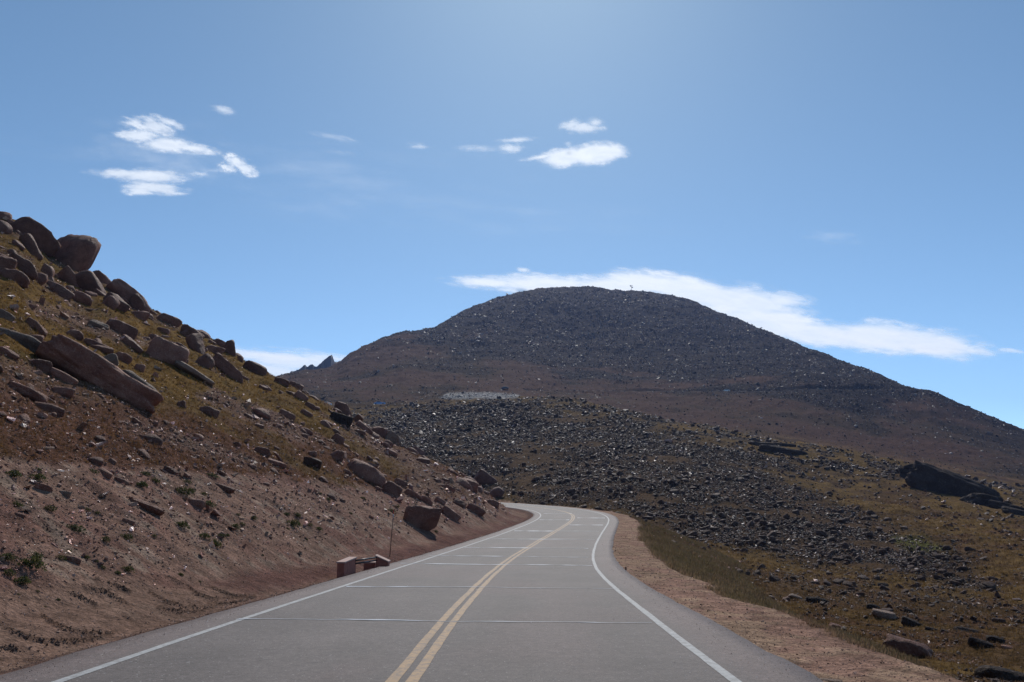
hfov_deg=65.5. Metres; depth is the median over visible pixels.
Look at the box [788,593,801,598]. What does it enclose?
boulder
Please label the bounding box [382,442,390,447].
boulder
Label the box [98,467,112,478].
boulder
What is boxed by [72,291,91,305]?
boulder
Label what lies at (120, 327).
boulder
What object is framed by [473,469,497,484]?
boulder
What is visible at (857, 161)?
sky
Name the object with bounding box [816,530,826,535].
talus block
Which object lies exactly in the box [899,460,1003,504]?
rock outcrop
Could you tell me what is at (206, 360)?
boulder
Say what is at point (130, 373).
boulder
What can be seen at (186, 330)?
boulder
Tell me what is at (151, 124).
cloud
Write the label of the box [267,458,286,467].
boulder
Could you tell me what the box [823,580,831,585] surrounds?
talus block
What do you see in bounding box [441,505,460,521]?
boulder
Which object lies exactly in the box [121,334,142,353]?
boulder
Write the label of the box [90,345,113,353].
boulder
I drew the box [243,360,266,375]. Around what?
boulder
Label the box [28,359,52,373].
boulder
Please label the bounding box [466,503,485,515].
boulder
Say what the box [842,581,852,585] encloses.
talus block
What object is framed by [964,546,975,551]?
talus block
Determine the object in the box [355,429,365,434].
boulder
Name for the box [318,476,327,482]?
boulder
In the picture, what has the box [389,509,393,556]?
snow pole
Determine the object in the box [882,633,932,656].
boulder
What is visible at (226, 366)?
boulder
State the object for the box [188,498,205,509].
boulder
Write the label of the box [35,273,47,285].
boulder
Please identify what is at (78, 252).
boulder
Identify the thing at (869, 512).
talus block
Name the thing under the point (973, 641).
boulder
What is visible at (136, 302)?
boulder
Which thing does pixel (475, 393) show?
pale rubble
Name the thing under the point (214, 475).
shrub
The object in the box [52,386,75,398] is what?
boulder
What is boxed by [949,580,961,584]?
talus block
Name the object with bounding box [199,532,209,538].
shrub
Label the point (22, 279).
boulder
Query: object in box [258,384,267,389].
boulder
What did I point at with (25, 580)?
shrub
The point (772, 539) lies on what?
talus block
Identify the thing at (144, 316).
boulder
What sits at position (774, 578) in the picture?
talus block
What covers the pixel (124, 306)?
boulder
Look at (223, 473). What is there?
boulder
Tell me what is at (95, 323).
boulder
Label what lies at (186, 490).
shrub
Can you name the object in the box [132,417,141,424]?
boulder
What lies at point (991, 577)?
talus block
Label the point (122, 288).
boulder
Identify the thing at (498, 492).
boulder
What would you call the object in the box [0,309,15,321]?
boulder
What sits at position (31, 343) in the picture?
boulder
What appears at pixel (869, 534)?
talus block
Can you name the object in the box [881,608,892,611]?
talus block
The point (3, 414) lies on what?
boulder
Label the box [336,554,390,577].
drainage inlet
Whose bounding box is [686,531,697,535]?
talus block
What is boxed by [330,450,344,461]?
boulder
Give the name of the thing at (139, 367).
boulder
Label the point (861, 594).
talus block
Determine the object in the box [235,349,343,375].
cloud
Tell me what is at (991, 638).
boulder
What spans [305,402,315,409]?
boulder
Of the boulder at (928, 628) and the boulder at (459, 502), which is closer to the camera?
the boulder at (928, 628)
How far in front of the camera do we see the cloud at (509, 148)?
7261.92 m
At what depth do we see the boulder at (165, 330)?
76.50 m
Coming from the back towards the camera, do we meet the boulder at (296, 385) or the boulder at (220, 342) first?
the boulder at (296, 385)
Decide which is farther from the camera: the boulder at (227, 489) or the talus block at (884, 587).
the talus block at (884, 587)
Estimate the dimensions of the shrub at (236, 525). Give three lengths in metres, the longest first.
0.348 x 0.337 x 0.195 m
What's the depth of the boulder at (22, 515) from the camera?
16.43 m
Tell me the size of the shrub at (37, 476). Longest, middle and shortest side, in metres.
0.477 x 0.350 x 0.174 m
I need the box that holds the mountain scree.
[278,286,1023,480]
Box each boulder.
[0,211,11,219]
[0,220,12,233]
[0,255,16,268]
[0,268,29,288]
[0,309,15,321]
[0,327,40,352]
[0,346,19,359]
[0,411,6,416]
[8,381,48,402]
[9,252,37,279]
[10,217,60,256]
[12,239,24,250]
[14,512,25,517]
[18,414,30,423]
[19,233,42,260]
[26,317,47,337]
[26,383,34,389]
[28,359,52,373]
[31,334,43,341]
[33,401,64,416]
[34,482,52,491]
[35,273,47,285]
[35,334,163,413]
[41,263,54,276]
[49,283,74,299]
[50,367,77,384]
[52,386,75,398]
[53,234,100,271]
[57,266,78,287]
[59,490,71,497]
[65,556,81,564]
[66,329,83,340]
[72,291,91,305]
[75,270,106,293]
[84,291,97,296]
[84,338,108,346]
[87,319,109,329]
[87,457,103,465]
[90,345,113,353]
[93,270,110,283]
[93,289,105,295]
[94,435,105,441]
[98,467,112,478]
[102,295,119,309]
[103,292,129,311]
[103,353,118,366]
[106,278,150,312]
[106,318,137,339]
[107,458,116,464]
[115,352,132,363]
[115,476,129,485]
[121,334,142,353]
[122,370,156,390]
[122,518,135,525]
[129,293,146,310]
[129,496,164,515]
[132,311,150,320]
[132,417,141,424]
[134,364,145,371]
[137,449,150,459]
[141,433,162,445]
[145,336,189,364]
[148,334,157,339]
[157,313,181,327]
[157,327,169,334]
[164,466,179,474]
[174,360,214,385]
[177,400,185,407]
[179,324,204,338]
[184,472,191,479]
[185,333,205,354]
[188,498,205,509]
[194,433,203,439]
[195,353,214,368]
[198,406,219,417]
[199,330,210,338]
[205,345,224,354]
[212,353,243,383]
[213,338,225,347]
[215,483,234,493]
[217,470,225,475]
[224,340,235,356]
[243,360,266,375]
[243,413,252,418]
[253,408,270,418]
[254,423,264,427]
[254,446,269,456]
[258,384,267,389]
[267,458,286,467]
[270,468,278,474]
[274,377,288,386]
[279,409,295,420]
[289,381,303,389]
[293,390,308,400]
[300,409,312,416]
[301,427,312,434]
[303,457,321,468]
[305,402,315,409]
[308,451,316,456]
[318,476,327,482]
[319,420,331,428]
[327,492,336,501]
[330,412,352,427]
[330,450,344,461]
[331,433,344,444]
[334,401,351,416]
[343,469,351,474]
[346,458,385,486]
[355,420,372,434]
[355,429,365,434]
[371,426,387,437]
[371,432,379,438]
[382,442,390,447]
[382,481,402,496]
[384,440,393,446]
[385,430,401,445]
[387,449,397,456]
[394,478,407,487]
[403,505,440,530]
[405,488,421,499]
[406,447,418,453]
[414,446,425,454]
[416,457,430,463]
[421,495,432,505]
[435,496,445,504]
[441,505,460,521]
[442,484,455,492]
[453,498,465,507]
[455,477,472,491]
[464,478,478,492]
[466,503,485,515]
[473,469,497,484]
[486,499,498,507]
[489,487,504,497]
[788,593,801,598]
[805,596,828,602]
[820,678,842,681]
[829,622,841,628]
[866,603,879,608]
[872,608,896,618]
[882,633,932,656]
[901,616,920,626]
[924,626,936,630]
[953,626,978,632]
[967,637,992,647]
[974,665,1023,681]
[986,635,1004,643]
[991,618,1005,622]
[1000,645,1012,648]
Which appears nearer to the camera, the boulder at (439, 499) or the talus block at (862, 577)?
the boulder at (439, 499)
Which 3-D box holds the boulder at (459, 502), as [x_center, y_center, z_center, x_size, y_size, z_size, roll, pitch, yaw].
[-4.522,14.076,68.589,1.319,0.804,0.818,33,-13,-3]
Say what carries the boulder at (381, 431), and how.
on the ground at (90, 616)
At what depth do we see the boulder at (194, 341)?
75.67 m
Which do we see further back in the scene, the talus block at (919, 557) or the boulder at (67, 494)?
the talus block at (919, 557)
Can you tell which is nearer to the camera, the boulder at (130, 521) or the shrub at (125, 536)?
the shrub at (125, 536)
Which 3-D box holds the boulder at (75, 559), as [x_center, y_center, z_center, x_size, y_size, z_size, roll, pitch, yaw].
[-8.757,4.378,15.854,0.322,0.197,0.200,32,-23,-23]
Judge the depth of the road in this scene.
12.01 m
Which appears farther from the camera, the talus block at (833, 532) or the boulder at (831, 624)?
the talus block at (833, 532)
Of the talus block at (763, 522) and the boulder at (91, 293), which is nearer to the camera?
the boulder at (91, 293)
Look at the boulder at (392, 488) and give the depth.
56.52 m
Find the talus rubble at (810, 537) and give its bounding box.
[353,396,1023,623]
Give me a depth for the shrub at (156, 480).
26.38 m
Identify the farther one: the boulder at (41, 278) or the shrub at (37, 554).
the boulder at (41, 278)
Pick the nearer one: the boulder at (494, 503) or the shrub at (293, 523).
the shrub at (293, 523)
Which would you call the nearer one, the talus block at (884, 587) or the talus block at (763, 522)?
the talus block at (884, 587)
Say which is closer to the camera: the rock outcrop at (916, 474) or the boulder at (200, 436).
the boulder at (200, 436)
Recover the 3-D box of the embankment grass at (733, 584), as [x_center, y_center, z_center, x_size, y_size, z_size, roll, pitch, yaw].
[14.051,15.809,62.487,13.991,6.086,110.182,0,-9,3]
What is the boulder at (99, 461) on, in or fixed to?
on the ground at (90, 616)
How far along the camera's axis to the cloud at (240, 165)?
7224.99 m
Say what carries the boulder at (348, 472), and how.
on the ground at (90, 616)
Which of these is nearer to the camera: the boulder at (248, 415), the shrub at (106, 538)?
the shrub at (106, 538)
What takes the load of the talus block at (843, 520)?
on the ground at (90, 616)
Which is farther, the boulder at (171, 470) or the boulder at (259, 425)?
the boulder at (259, 425)
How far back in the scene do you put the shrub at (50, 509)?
17.79 m
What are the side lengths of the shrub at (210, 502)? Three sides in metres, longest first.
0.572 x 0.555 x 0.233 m
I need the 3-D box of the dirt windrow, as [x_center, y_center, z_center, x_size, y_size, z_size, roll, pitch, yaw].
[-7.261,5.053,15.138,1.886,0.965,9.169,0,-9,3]
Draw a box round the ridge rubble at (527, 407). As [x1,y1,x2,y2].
[352,395,1023,506]
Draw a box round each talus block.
[669,489,678,493]
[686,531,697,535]
[730,520,737,525]
[746,520,753,526]
[757,540,765,545]
[760,520,767,525]
[765,523,774,526]
[767,531,777,536]
[769,536,775,541]
[769,575,778,581]
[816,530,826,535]
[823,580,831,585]
[830,530,839,534]
[832,579,844,583]
[838,518,846,522]
[841,541,848,548]
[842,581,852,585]
[855,592,864,596]
[857,575,869,579]
[866,510,874,514]
[866,532,872,537]
[878,549,886,553]
[879,584,889,590]
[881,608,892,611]
[913,555,924,559]
[917,575,925,580]
[932,553,944,558]
[933,574,945,578]
[938,569,946,573]
[942,545,951,549]
[943,572,952,576]
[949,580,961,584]
[955,566,966,570]
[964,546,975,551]
[981,581,995,589]
[987,576,997,580]
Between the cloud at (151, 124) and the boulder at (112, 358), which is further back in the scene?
the cloud at (151, 124)
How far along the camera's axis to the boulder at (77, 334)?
49.11 m
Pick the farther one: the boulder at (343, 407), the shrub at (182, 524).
the boulder at (343, 407)
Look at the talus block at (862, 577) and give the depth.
67.99 m
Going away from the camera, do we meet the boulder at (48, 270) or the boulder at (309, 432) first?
the boulder at (309, 432)
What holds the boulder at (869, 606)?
on the ground at (90, 616)
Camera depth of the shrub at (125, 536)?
19.22 m
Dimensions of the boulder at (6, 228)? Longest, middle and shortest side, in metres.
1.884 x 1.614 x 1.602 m
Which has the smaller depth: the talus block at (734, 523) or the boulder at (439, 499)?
the boulder at (439, 499)
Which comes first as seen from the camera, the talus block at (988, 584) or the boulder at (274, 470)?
the boulder at (274, 470)
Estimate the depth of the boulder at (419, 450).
197.42 m
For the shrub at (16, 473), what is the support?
on the ground at (90, 616)
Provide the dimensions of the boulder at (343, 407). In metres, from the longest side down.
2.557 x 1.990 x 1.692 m
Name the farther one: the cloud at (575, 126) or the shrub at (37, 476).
the cloud at (575, 126)
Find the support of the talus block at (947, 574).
on the ground at (90, 616)
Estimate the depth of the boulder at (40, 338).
41.35 m
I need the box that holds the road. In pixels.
[0,502,822,681]
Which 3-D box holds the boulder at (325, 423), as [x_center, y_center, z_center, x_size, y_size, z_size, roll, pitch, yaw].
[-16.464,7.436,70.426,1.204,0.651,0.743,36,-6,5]
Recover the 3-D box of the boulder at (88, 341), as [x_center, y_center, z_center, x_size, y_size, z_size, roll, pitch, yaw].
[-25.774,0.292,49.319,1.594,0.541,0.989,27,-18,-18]
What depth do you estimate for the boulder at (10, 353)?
31.42 m
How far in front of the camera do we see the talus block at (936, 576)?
73.12 m
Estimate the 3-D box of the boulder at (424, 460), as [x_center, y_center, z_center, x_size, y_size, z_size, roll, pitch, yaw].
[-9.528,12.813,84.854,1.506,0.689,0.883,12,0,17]
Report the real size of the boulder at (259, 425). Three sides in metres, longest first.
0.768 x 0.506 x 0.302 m
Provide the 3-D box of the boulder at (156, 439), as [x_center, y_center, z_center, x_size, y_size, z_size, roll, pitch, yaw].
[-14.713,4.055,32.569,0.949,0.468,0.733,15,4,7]
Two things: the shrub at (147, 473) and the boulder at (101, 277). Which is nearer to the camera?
the shrub at (147, 473)
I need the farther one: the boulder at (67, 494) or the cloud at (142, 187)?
the cloud at (142, 187)
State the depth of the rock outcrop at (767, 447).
207.79 m
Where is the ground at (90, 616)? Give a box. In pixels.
[0,218,1023,681]
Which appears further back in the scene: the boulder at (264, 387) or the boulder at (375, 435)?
the boulder at (375, 435)
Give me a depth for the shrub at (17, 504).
17.00 m
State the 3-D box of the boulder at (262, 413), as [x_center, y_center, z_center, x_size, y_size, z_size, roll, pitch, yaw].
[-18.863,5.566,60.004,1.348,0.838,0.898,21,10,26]
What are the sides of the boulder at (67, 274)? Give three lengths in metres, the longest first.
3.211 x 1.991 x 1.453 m
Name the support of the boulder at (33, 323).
on the ground at (90, 616)
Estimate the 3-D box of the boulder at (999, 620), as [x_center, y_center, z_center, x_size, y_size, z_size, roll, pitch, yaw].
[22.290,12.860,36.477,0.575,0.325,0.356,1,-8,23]
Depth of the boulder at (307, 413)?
70.71 m
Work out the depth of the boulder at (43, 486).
18.96 m
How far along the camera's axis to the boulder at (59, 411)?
27.66 m
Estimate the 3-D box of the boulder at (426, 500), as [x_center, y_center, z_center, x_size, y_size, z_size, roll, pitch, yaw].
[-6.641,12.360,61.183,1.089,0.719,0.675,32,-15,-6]
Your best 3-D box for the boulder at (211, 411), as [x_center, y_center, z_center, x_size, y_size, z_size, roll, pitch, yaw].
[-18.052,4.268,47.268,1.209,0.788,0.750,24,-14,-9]
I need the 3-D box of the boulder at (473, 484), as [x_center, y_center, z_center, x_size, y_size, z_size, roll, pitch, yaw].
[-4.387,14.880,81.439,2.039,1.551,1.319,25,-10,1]
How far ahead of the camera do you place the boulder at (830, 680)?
8.64 m
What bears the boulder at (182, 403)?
on the ground at (90, 616)
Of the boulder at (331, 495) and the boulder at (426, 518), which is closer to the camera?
the boulder at (331, 495)
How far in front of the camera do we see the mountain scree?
713.44 m
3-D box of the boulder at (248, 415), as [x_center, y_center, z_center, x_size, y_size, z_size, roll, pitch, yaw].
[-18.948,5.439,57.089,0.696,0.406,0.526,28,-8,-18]
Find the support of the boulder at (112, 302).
on the ground at (90, 616)
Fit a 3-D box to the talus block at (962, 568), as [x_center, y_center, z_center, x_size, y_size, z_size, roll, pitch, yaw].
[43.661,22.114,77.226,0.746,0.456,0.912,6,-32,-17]
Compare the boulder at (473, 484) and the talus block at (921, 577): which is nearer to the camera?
the talus block at (921, 577)
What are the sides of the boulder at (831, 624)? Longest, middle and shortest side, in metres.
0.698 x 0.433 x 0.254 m
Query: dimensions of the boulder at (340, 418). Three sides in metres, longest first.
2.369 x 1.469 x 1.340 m
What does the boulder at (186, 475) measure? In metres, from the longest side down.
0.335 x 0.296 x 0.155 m
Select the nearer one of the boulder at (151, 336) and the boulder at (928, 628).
the boulder at (928, 628)
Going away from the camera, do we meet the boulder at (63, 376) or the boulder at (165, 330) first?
the boulder at (63, 376)
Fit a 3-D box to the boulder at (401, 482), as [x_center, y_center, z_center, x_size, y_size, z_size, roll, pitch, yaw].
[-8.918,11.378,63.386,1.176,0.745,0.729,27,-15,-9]
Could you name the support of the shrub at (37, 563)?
on the ground at (90, 616)
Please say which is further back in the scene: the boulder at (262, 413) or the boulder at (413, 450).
the boulder at (413, 450)
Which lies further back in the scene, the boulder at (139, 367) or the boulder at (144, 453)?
the boulder at (139, 367)
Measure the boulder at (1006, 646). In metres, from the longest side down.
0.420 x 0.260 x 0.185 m
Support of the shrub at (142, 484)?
on the ground at (90, 616)
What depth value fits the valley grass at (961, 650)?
48.88 m
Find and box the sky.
[0,0,1023,428]
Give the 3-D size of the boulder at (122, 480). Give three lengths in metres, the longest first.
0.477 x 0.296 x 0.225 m
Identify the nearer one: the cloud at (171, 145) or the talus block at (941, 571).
the talus block at (941, 571)
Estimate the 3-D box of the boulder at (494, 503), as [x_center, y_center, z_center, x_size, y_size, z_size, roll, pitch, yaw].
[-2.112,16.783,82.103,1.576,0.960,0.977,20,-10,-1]
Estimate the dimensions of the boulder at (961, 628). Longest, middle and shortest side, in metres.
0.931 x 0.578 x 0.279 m
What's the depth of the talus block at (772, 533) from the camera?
100.52 m
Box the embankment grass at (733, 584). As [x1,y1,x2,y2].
[604,510,976,681]
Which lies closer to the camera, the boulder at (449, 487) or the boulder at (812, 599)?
the boulder at (812, 599)
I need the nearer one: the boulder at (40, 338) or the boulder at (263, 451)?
the boulder at (40, 338)
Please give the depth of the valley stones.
54.68 m
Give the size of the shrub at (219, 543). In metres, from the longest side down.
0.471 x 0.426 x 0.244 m
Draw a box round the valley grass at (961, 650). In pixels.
[487,482,1023,681]
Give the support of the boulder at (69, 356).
on the ground at (90, 616)
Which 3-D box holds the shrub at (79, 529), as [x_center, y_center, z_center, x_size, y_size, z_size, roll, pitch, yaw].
[-9.698,4.146,17.724,0.451,0.176,0.412,20,-12,-7]
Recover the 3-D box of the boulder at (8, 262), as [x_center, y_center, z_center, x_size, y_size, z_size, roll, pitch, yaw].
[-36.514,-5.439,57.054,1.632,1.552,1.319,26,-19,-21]
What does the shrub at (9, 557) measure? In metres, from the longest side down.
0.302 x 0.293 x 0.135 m
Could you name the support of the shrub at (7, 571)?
on the ground at (90, 616)
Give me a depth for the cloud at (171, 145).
6630.90 m
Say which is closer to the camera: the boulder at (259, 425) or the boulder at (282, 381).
the boulder at (259, 425)
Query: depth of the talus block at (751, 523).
107.50 m
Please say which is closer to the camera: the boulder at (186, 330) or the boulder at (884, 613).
the boulder at (884, 613)
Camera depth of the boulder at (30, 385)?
29.00 m
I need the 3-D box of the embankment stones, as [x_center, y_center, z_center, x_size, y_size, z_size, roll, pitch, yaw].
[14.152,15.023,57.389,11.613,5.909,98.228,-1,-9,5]
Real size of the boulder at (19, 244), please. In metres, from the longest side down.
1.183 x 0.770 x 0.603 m
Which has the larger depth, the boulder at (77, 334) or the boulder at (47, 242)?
the boulder at (47, 242)
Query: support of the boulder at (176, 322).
on the ground at (90, 616)
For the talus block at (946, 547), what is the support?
on the ground at (90, 616)
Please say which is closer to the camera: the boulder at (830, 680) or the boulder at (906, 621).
the boulder at (830, 680)
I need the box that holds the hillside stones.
[0,216,509,613]
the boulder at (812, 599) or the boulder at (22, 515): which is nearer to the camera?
the boulder at (22, 515)
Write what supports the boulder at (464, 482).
on the ground at (90, 616)
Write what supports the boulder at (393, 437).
on the ground at (90, 616)
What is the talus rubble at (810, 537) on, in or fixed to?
on the ground at (90, 616)
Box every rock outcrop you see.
[748,441,807,455]
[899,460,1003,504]
[984,499,1023,515]
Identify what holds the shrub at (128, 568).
on the ground at (90, 616)
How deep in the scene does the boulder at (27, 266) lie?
60.48 m
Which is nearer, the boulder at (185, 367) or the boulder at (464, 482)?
the boulder at (185, 367)
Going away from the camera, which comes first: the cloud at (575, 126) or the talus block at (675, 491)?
the talus block at (675, 491)
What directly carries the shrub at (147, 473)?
on the ground at (90, 616)
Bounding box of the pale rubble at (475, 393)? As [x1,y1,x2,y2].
[445,391,519,398]
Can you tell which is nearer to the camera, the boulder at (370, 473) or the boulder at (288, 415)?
the boulder at (370, 473)
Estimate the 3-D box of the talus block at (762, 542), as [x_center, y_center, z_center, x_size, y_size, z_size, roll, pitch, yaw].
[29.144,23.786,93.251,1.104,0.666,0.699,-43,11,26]
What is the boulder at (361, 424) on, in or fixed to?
on the ground at (90, 616)
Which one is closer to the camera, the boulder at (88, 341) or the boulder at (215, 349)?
the boulder at (88, 341)
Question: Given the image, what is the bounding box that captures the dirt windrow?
[0,577,255,653]
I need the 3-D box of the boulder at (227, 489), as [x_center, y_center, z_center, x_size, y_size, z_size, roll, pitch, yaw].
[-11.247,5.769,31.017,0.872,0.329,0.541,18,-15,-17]
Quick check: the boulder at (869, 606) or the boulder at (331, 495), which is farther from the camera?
the boulder at (331, 495)
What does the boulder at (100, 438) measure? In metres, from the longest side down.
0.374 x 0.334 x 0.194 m
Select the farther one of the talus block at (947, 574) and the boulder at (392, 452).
the boulder at (392, 452)
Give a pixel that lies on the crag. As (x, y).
(328, 361)
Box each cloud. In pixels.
[104,170,183,194]
[117,130,212,153]
[127,118,178,134]
[221,153,255,176]
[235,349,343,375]
[461,270,1015,356]
[504,139,523,150]
[531,143,623,167]
[564,121,598,130]
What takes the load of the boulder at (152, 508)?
on the ground at (90, 616)
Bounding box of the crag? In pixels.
[290,355,339,372]
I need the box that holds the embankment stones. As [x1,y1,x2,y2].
[611,511,891,654]
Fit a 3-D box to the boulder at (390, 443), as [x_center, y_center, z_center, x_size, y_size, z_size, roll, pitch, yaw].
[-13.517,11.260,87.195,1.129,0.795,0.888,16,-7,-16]
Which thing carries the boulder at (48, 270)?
on the ground at (90, 616)
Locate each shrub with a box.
[0,553,18,561]
[3,569,17,576]
[5,469,22,477]
[12,501,24,507]
[13,575,31,585]
[14,556,46,572]
[28,473,47,482]
[28,551,43,560]
[43,504,56,512]
[66,523,86,533]
[100,536,110,542]
[122,534,133,541]
[122,566,134,572]
[136,481,147,487]
[141,471,150,476]
[151,477,160,483]
[174,521,189,528]
[175,486,194,496]
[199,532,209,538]
[204,472,219,478]
[206,500,216,507]
[208,538,222,547]
[232,523,240,529]
[286,519,301,528]
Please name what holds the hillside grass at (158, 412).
on the ground at (90, 616)
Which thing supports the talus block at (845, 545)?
on the ground at (90, 616)
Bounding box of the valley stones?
[501,438,1023,681]
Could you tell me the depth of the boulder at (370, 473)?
57.05 m
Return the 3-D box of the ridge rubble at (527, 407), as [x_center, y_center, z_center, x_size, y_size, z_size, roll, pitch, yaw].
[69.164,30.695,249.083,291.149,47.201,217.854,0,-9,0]
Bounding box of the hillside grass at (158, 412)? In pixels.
[0,219,503,505]
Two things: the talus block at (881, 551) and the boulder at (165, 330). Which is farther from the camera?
the talus block at (881, 551)
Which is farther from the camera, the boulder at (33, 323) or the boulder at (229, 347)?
the boulder at (229, 347)
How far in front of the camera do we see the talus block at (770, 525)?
106.82 m
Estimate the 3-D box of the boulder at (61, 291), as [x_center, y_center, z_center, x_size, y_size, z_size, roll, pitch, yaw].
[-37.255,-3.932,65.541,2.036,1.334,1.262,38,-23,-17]
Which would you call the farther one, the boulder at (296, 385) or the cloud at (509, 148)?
the cloud at (509, 148)
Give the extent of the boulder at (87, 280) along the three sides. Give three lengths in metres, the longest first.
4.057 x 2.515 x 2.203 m
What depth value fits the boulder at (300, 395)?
79.85 m
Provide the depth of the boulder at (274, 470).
41.25 m
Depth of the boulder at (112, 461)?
25.40 m
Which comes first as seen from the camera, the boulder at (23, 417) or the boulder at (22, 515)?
the boulder at (22, 515)
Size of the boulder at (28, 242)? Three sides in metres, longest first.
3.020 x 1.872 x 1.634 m
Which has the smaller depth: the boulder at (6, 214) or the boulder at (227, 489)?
the boulder at (227, 489)
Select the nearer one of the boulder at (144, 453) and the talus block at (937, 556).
the boulder at (144, 453)
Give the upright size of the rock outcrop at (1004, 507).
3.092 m
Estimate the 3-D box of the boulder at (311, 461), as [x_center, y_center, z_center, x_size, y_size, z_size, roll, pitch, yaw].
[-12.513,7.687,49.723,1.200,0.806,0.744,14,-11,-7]
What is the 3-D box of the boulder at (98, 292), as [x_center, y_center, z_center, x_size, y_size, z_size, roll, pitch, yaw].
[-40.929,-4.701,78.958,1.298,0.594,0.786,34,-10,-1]
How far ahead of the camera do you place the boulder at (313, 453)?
53.39 m
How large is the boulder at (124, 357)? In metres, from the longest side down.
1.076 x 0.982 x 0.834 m
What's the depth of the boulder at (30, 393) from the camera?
27.84 m
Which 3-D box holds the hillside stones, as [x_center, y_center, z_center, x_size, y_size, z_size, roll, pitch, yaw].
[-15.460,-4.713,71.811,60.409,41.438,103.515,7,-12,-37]
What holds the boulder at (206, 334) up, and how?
on the ground at (90, 616)
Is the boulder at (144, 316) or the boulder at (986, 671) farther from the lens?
the boulder at (144, 316)
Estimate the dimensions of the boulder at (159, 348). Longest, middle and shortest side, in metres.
2.967 x 2.302 x 1.956 m
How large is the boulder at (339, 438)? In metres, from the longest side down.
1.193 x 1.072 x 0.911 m
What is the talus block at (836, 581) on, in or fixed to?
on the ground at (90, 616)
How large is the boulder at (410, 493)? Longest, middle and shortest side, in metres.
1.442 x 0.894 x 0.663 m
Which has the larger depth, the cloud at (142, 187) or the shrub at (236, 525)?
the cloud at (142, 187)
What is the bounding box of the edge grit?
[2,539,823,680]

